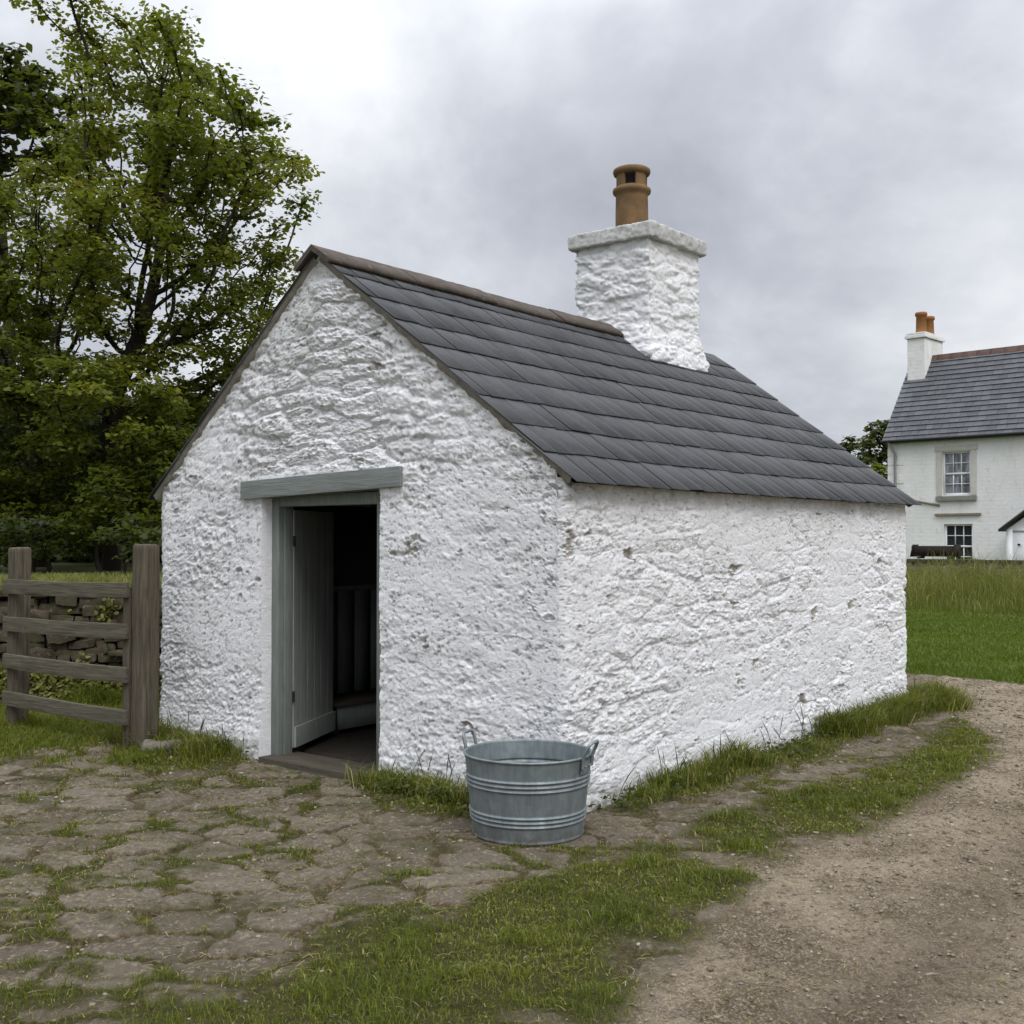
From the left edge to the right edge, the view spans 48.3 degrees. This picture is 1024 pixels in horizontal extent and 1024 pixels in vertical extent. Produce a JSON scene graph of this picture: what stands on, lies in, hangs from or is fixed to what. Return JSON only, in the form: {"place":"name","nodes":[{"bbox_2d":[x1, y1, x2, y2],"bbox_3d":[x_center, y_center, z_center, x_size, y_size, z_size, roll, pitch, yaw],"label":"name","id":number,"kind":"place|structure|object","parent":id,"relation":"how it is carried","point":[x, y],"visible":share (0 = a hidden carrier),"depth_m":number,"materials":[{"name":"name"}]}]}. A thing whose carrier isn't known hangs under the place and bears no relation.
{"place":"outdoors","nodes":[
{"label":"outdoors","id":0,"kind":"place"},
{"bbox_2d":[0,555,162,660],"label":"field","id":1,"kind":"structure","parent":0,"point":[79,567],"depth_m":19.26,"materials":[{"name":"green plant"}]},
{"bbox_2d":[0,412,32,507],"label":"leafy shrub","id":2,"kind":"object","parent":1,"relation":"on","point":[13,486],"visible":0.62,"depth_m":18.20,"materials":[{"name":"green plant"}]},
{"bbox_2d":[0,42,95,382],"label":"beech tree","id":3,"kind":"object","parent":1,"relation":"on","point":[27,102],"visible":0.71,"depth_m":26.58,"materials":[{"name":"green plant"}]},
{"bbox_2d":[0,512,98,572],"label":"leafy shrub","id":4,"kind":"object","parent":1,"relation":"on","point":[20,537],"visible":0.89,"depth_m":16.30,"materials":[{"name":"green plant"}]},
{"bbox_2d":[0,424,111,571],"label":"leafy shrub","id":5,"kind":"object","parent":1,"relation":"on","point":[31,502],"visible":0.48,"depth_m":18.32,"materials":[{"name":"green plant"}]},
{"bbox_2d":[0,158,131,566],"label":"sycamore tree","id":6,"kind":"object","parent":1,"relation":"on","point":[12,295],"visible":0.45,"depth_m":19.51,"materials":[{"name":"green plant"}]},
{"bbox_2d":[0,397,169,563],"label":"leafy shrub","id":7,"kind":"object","parent":1,"relation":"on","point":[89,550],"visible":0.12,"depth_m":21.25,"materials":[{"name":"green plant"}]},
{"bbox_2d":[33,463,154,571],"bbox_3d":[-6.152,0.134,16.943,1.773,1.670,2.178,0,-1,0],"label":"leafy shrub","id":8,"kind":"object","parent":1,"relation":"on","point":[98,514],"visible":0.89,"depth_m":16.52,"materials":[{"name":"green plant"}]},
{"bbox_2d":[0,386,210,562],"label":"field hedge","id":9,"kind":"object","parent":1,"relation":"on","point":[54,558],"visible":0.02,"depth_m":24.34,"materials":[{"name":"green plant"}]},
{"bbox_2d":[87,509,162,573],"bbox_3d":[-4.915,0.431,15.440,1.659,0.982,2.002,0,-1,0],"label":"leafy shrub","id":10,"kind":"object","parent":1,"relation":"on","point":[135,531],"visible":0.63,"depth_m":15.28,"materials":[{"name":"green plant"}]},
{"bbox_2d":[113,406,196,540],"bbox_3d":[-5.008,-0.308,17.513,2.041,2.578,2.267,0,-1,0],"label":"leafy shrub","id":11,"kind":"object","parent":1,"relation":"on","point":[180,442],"visible":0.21,"depth_m":17.10,"materials":[{"name":"green plant"}]},
{"bbox_2d":[0,0,324,570],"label":"sycamore tree","id":12,"kind":"object","parent":1,"relation":"on","point":[107,384],"visible":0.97,"depth_m":18.30,"materials":[{"name":"green plant"}]},
{"bbox_2d":[122,397,211,534],"bbox_3d":[-5.785,-0.539,19.990,2.693,3.149,2.142,0,-1,0],"label":"leafy shrub","id":13,"kind":"object","parent":1,"relation":"on","point":[191,421],"visible":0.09,"depth_m":19.69,"materials":[{"name":"green plant"}]},
{"bbox_2d":[0,613,1023,1023],"bbox_3d":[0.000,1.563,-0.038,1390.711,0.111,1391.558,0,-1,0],"label":"ground","id":14,"kind":"structure","parent":0,"point":[130,935],"depth_m":4.98,"materials":[{"name":"stone"}]},
{"bbox_2d":[2,544,159,746],"bbox_3d":[-3.376,1.157,8.863,1.732,1.825,0.199,-1,-2,34],"label":"wooden fence","id":15,"kind":"object","parent":14,"relation":"on","point":[137,673],"visible":0.87,"depth_m":8.58,"materials":[{"name":"brown wood"}]},
{"bbox_2d":[0,583,162,697],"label":"dry stone wall","id":16,"kind":"structure","parent":14,"relation":"on","point":[105,651],"depth_m":10.65,"materials":[{"name":"grey stone"}]},
{"bbox_2d":[0,569,162,703],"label":"wall top grass","id":17,"kind":"structure","parent":14,"relation":"on","point":[37,684],"depth_m":10.59,"materials":[{"name":"green plant"}]},
{"bbox_2d":[0,679,164,766],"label":"paddock grass","id":18,"kind":"structure","parent":14,"relation":"on","point":[48,729],"depth_m":8.87,"materials":[{"name":"green plant"}]},
{"bbox_2d":[141,738,181,751],"bbox_3d":[-2.537,1.750,8.315,0.324,0.193,0.180,0,-1,-17],"label":"boulder","id":19,"kind":"object","parent":14,"relation":"on","point":[146,744],"visible":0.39,"depth_m":8.24,"materials":[{"name":"grey stone"}]},
{"bbox_2d":[0,713,1012,1023],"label":"verge grass","id":20,"kind":"structure","parent":14,"relation":"on","point":[960,737],"depth_m":4.71,"materials":[{"name":"green plant"}]},
{"bbox_2d":[0,732,1023,1023],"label":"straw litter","id":21,"kind":"object","parent":14,"relation":"on","point":[442,888],"visible":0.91,"depth_m":5.27,"materials":[{"name":"beige plant"}]},
{"bbox_2d":[52,672,985,810],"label":"wall foot grass","id":22,"kind":"structure","parent":14,"relation":"on","point":[932,697],"depth_m":8.15,"materials":[{"name":"green plant"}]},
{"bbox_2d":[462,729,598,845],"bbox_3d":[0.091,1.440,6.067,0.725,0.510,0.688,0,-1,0],"label":"washtub","id":23,"kind":"object","parent":14,"relation":"on","point":[532,792],"visible":1,"depth_m":5.82,"materials":[{"name":"grey metal"}]},
{"bbox_2d":[148,164,921,811],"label":"wash house","id":24,"kind":"structure","parent":14,"relation":"on","point":[626,520],"depth_m":7.97,"materials":[{"name":"paint"}]},
{"bbox_2d":[292,510,335,747],"bbox_3d":[-1.500,0.853,8.628,0.057,1.721,0.817,0,-1,12],"label":"door","id":25,"kind":"structure","parent":24,"relation":"in","point":[313,715],"depth_m":8.59,"materials":[{"name":"paint"}]},
{"bbox_2d":[329,584,376,733],"bbox_3d":[-1.140,1.214,9.815,0.490,1.165,1.390,-1,-2,39],"label":"wooden bench","id":26,"kind":"object","parent":24,"relation":"on","point":[354,637],"visible":0.34,"depth_m":9.81,"materials":[{"name":"green paint"}]},
{"bbox_2d":[839,434,866,456],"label":"tree","id":27,"kind":"object","parent":14,"relation":"on","point":[851,446],"visible":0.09,"depth_m":73.30,"materials":[{"name":"green plant"}]},
{"bbox_2d":[853,419,889,475],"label":"tree","id":28,"kind":"object","parent":14,"relation":"on","point":[871,458],"visible":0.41,"depth_m":67.85,"materials":[{"name":"green plant"}]},
{"bbox_2d":[880,312,1023,573],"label":"farmhouse","id":29,"kind":"object","parent":14,"relation":"on","point":[953,437],"visible":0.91,"depth_m":36.78,"materials":[{"name":"paint"}]},
{"bbox_2d":[935,444,977,500],"bbox_3d":[14.195,-1.243,36.454,1.388,1.786,0.237,-1,-2,44],"label":"window","id":30,"kind":"structure","parent":29,"relation":"in","point":[960,467],"depth_m":36.51,"materials":[{"name":"white paint"}]},
{"bbox_2d":[934,513,980,559],"bbox_3d":[14.226,1.005,36.373,1.483,1.944,0.236,-1,-2,44],"label":"window","id":31,"kind":"structure","parent":29,"relation":"in","point":[955,534],"depth_m":36.40,"materials":[{"name":"white paint"}]},
{"bbox_2d":[904,546,1023,622],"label":"tall meadow grass","id":32,"kind":"structure","parent":14,"relation":"on","point":[987,591],"depth_m":26.53,"materials":[{"name":"green plant"}]},
{"bbox_2d":[906,559,1023,583],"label":"garden wall","id":33,"kind":"structure","parent":14,"relation":"on","point":[959,560],"depth_m":31.24,"materials":[{"name":"stone"}]},
{"bbox_2d":[910,544,960,558],"bbox_3d":[12.057,1.127,32.532,1.330,0.400,0.370,-1,-2,44],"label":"wooden trough","id":34,"kind":"object","parent":33,"relation":"on","point":[919,551],"visible":0.89,"depth_m":32.36,"materials":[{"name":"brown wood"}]},
{"bbox_2d":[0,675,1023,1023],"bbox_3d":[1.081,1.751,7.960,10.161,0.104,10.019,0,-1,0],"label":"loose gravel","id":35,"kind":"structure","parent":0,"point":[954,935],"depth_m":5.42,"materials":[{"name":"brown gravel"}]},
{"bbox_2d":[0,0,1023,465],"label":"sky","id":36,"kind":"structure","parent":0,"point":[846,170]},
{"bbox_2d":[869,463,887,479],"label":"shrub","id":37,"kind":"object","parent":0,"point":[878,466],"visible":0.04,"depth_m":56.41,"materials":[{"name":"green plant"}]},
{"bbox_2d":[905,601,1023,684],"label":"lawn grass","id":38,"kind":"structure","parent":0,"point":[1008,649],"depth_m":16.53,"materials":[{"name":"green plant"}]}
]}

